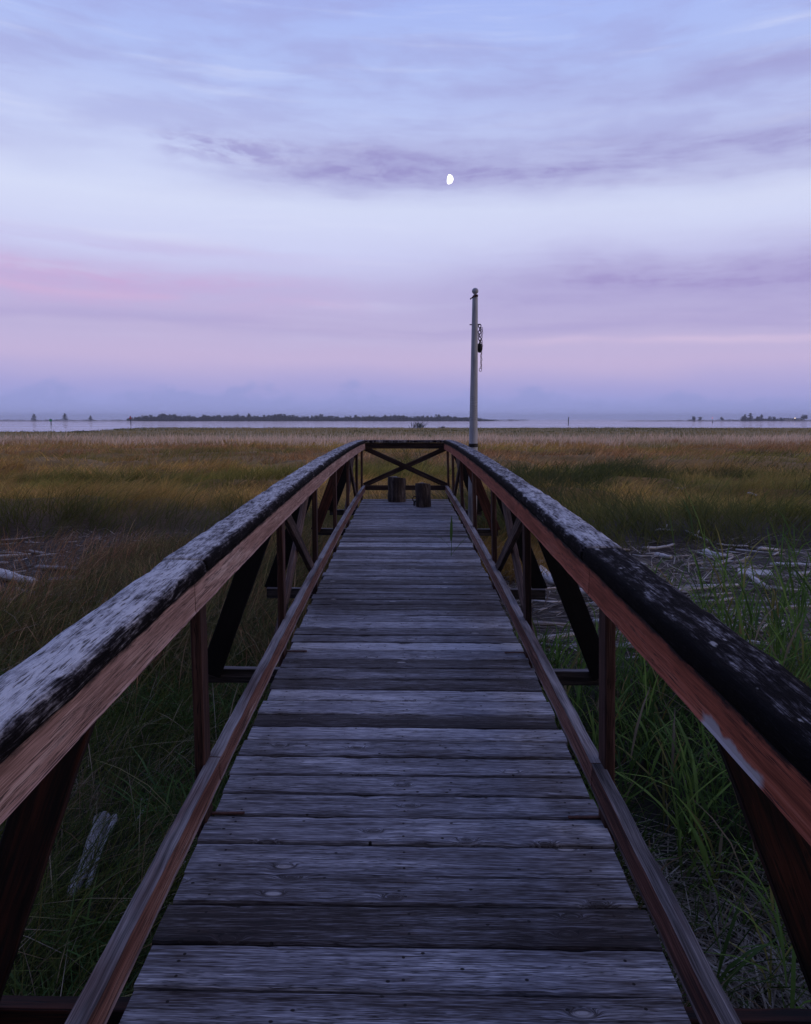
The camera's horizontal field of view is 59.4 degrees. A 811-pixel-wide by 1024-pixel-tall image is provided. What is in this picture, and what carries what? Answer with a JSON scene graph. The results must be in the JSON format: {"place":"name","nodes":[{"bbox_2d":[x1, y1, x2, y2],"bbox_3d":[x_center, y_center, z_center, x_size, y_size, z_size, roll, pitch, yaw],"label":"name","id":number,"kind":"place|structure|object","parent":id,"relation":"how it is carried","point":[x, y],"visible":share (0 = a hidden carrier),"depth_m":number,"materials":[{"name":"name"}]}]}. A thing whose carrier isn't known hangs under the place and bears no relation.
{"place":"outdoors","nodes":[
{"label":"outdoors","id":0,"kind":"place"},
{"bbox_2d":[0,515,350,735],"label":"dead grass","id":1,"kind":"structure","parent":0,"point":[142,563],"depth_m":8.23,"materials":[{"name":"brown plant"}]},
{"bbox_2d":[0,428,810,1008],"bbox_3d":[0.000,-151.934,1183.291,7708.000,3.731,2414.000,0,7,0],"label":"ground","id":2,"kind":"structure","parent":0,"point":[548,616],"depth_m":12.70,"materials":[{"name":"green plant"}]},
{"bbox_2d":[0,568,37,583],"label":"driftwood log","id":3,"kind":"object","parent":2,"relation":"on","point":[2,572],"visible":0.56,"depth_m":9.83,"materials":[{"name":"grey wood"}]},
{"bbox_2d":[35,565,78,569],"bbox_3d":[-5.222,0.836,10.694,0.735,0.074,0.117,1,8,8],"label":"driftwood stick","id":4,"kind":"object","parent":2,"relation":"on","point":[36,566],"visible":0.36,"depth_m":10.67,"materials":[{"name":"grey wood"}]},
{"bbox_2d":[47,575,79,583],"bbox_3d":[-4.699,0.943,9.829,0.466,0.130,0.194,-3,8,-19],"label":"driftwood log","id":5,"kind":"object","parent":2,"relation":"on","point":[59,579],"visible":0.13,"depth_m":9.74,"materials":[{"name":"grey wood"}]},
{"bbox_2d":[67,811,111,897],"bbox_3d":[-1.598,1.717,3.595,0.089,0.057,0.712,-1,8,-11],"label":"driftwood log","id":6,"kind":"object","parent":2,"relation":"on","point":[91,841],"visible":0.44,"depth_m":3.64,"materials":[{"name":"grey wood"}]},
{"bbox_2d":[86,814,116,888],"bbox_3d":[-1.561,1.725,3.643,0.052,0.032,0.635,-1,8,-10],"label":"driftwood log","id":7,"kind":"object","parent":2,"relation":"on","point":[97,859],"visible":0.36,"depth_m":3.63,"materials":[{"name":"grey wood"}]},
{"bbox_2d":[0,440,810,1023],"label":"boardwalk","id":8,"kind":"structure","parent":2,"relation":"on","point":[408,820],"depth_m":2.39,"materials":[{"name":"grey wood"}]},
{"bbox_2d":[388,476,405,501],"bbox_3d":[-0.149,-0.398,12.134,0.314,0.428,0.313,0,7,0],"label":"log stump","id":9,"kind":"object","parent":8,"relation":"on","point":[396,489],"visible":1,"depth_m":12.01,"materials":[{"name":"brown wood"}]},
{"bbox_2d":[412,482,430,506],"bbox_3d":[0.257,-0.281,11.341,0.304,0.388,0.256,0,7,0],"label":"log stump","id":10,"kind":"object","parent":8,"relation":"on","point":[423,494],"visible":1,"depth_m":11.24,"materials":[{"name":"brown wood"}]},
{"bbox_2d":[432,516,462,554],"bbox_3d":[0.449,0.267,7.327,0.483,0.478,0.032,0,7,0],"label":"reed shoot","id":11,"kind":"object","parent":8,"relation":"on","point":[451,528],"visible":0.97,"depth_m":7.31,"materials":[{"name":"green plant"}]},
{"bbox_2d":[0,436,810,583],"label":"marsh grass","id":12,"kind":"structure","parent":2,"relation":"on","point":[537,476],"depth_m":18.05,"materials":[{"name":"green plant"}]},
{"bbox_2d":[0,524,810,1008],"bbox_3d":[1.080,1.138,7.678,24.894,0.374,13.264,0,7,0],"label":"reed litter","id":13,"kind":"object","parent":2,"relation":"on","point":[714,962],"visible":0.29,"depth_m":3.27,"materials":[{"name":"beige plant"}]},
{"bbox_2d":[0,430,810,448],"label":"pale grass","id":14,"kind":"structure","parent":2,"relation":"on","point":[531,438],"depth_m":57.35,"materials":[{"name":"beige plant"}]},
{"bbox_2d":[0,426,810,441],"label":"shore grass","id":15,"kind":"structure","parent":2,"relation":"on","point":[449,429],"depth_m":134.36,"materials":[{"name":"green plant"}]},
{"bbox_2d":[0,536,810,661],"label":"wrack debris","id":16,"kind":"object","parent":2,"relation":"on","point":[730,557],"visible":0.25,"depth_m":9.32,"materials":[{"name":"grey wood"}]},
{"bbox_2d":[408,421,428,427],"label":"shrub","id":17,"kind":"object","parent":2,"relation":"on","point":[419,425],"visible":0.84,"depth_m":194.52,"materials":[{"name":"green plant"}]},
{"bbox_2d":[464,288,479,542],"bbox_3d":[0.914,-0.964,9.909,0.228,4.185,0.131,0,7,0],"label":"flagpole","id":18,"kind":"object","parent":2,"relation":"on","point":[473,432],"visible":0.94,"depth_m":9.78,"materials":[{"name":"grey metal"}]},
{"bbox_2d":[478,324,482,371],"bbox_3d":[1.018,-2.249,9.740,0.090,0.643,0.044,0,7,0],"label":"pulley chain","id":19,"kind":"object","parent":18,"relation":"hanging from","point":[480,345],"visible":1,"depth_m":9.72,"materials":[{"name":"metal"}]},
{"bbox_2d":[539,565,554,585],"bbox_3d":[1.931,0.891,9.843,0.290,0.161,0.968,-1,8,-9],"label":"driftwood log","id":20,"kind":"object","parent":2,"relation":"on","point":[547,578],"visible":0.23,"depth_m":9.57,"materials":[{"name":"grey wood"}]},
{"bbox_2d":[642,543,674,548],"bbox_3d":[4.347,0.596,12.211,0.635,0.091,0.092,-2,8,-17],"label":"driftwood stick","id":21,"kind":"object","parent":2,"relation":"on","point":[659,547],"visible":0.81,"depth_m":12.19,"materials":[{"name":"grey wood"}]},
{"bbox_2d":[507,492,810,1008],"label":"reed bed","id":22,"kind":"object","parent":2,"relation":"on","point":[645,680],"visible":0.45,"depth_m":4.19,"materials":[{"name":"green plant"}]},
{"bbox_2d":[654,552,671,558],"bbox_3d":[4.179,0.709,11.540,0.296,0.091,0.121,7,11,44],"label":"driftwood log","id":23,"kind":"object","parent":2,"relation":"on","point":[662,555],"visible":0.82,"depth_m":11.49,"materials":[{"name":"grey wood"}]},
{"bbox_2d":[702,549,726,554],"bbox_3d":[5.133,0.682,11.817,0.135,0.082,0.443,-4,9,-29],"label":"driftwood log","id":24,"kind":"object","parent":2,"relation":"on","point":[707,551],"visible":0.45,"depth_m":11.85,"materials":[{"name":"grey wood"}]},
{"bbox_2d":[717,543,747,546],"bbox_3d":[5.685,0.573,12.354,0.538,0.060,0.064,2,8,12],"label":"driftwood stick","id":25,"kind":"object","parent":2,"relation":"on","point":[733,545],"visible":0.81,"depth_m":12.33,"materials":[{"name":"grey wood"}]},
{"bbox_2d":[737,568,772,577],"bbox_3d":[4.992,0.874,10.156,0.444,0.102,0.171,3,8,21],"label":"driftwood board","id":26,"kind":"object","parent":2,"relation":"on","point":[758,571],"visible":0.53,"depth_m":10.13,"materials":[{"name":"grey wood"}]},
{"bbox_2d":[758,547,784,550],"bbox_3d":[6.137,0.626,11.910,0.573,0.104,0.105,-3,8,-19],"label":"driftwood stick","id":27,"kind":"object","parent":2,"relation":"on","point":[765,548],"visible":0.74,"depth_m":11.85,"materials":[{"name":"grey wood"}]},
{"bbox_2d":[770,562,810,566],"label":"driftwood stick","id":28,"kind":"object","parent":2,"relation":"on","point":[799,564],"visible":0.55,"depth_m":10.76,"materials":[{"name":"grey wood"}]},
{"bbox_2d":[0,420,810,431],"bbox_3d":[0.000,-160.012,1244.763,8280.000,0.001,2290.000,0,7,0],"label":"water","id":29,"kind":"structure","parent":0,"point":[39,426],"depth_m":417.66,"materials":[{"name":"blue liquid"}]},
{"bbox_2d":[0,0,810,419],"label":"sky","id":30,"kind":"structure","parent":0,"point":[208,207],"materials":[{"name":"purple"}]},
{"bbox_2d":[447,174,452,183],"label":"moon","id":31,"kind":"object","parent":30,"relation":"in","point":[449,179],"visible":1,"depth_m":5403.82,"materials":[{"name":"white"}]},
{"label":"far shore","id":32,"kind":"structure","parent":0,"visible":0},
{"bbox_2d":[2,413,810,420],"bbox_3d":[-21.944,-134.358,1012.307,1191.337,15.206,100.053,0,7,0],"label":"wood","id":33,"kind":"object","parent":32,"relation":"on","point":[248,417],"visible":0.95,"depth_m":997.61,"materials":[{"name":"green plant"}]}
]}

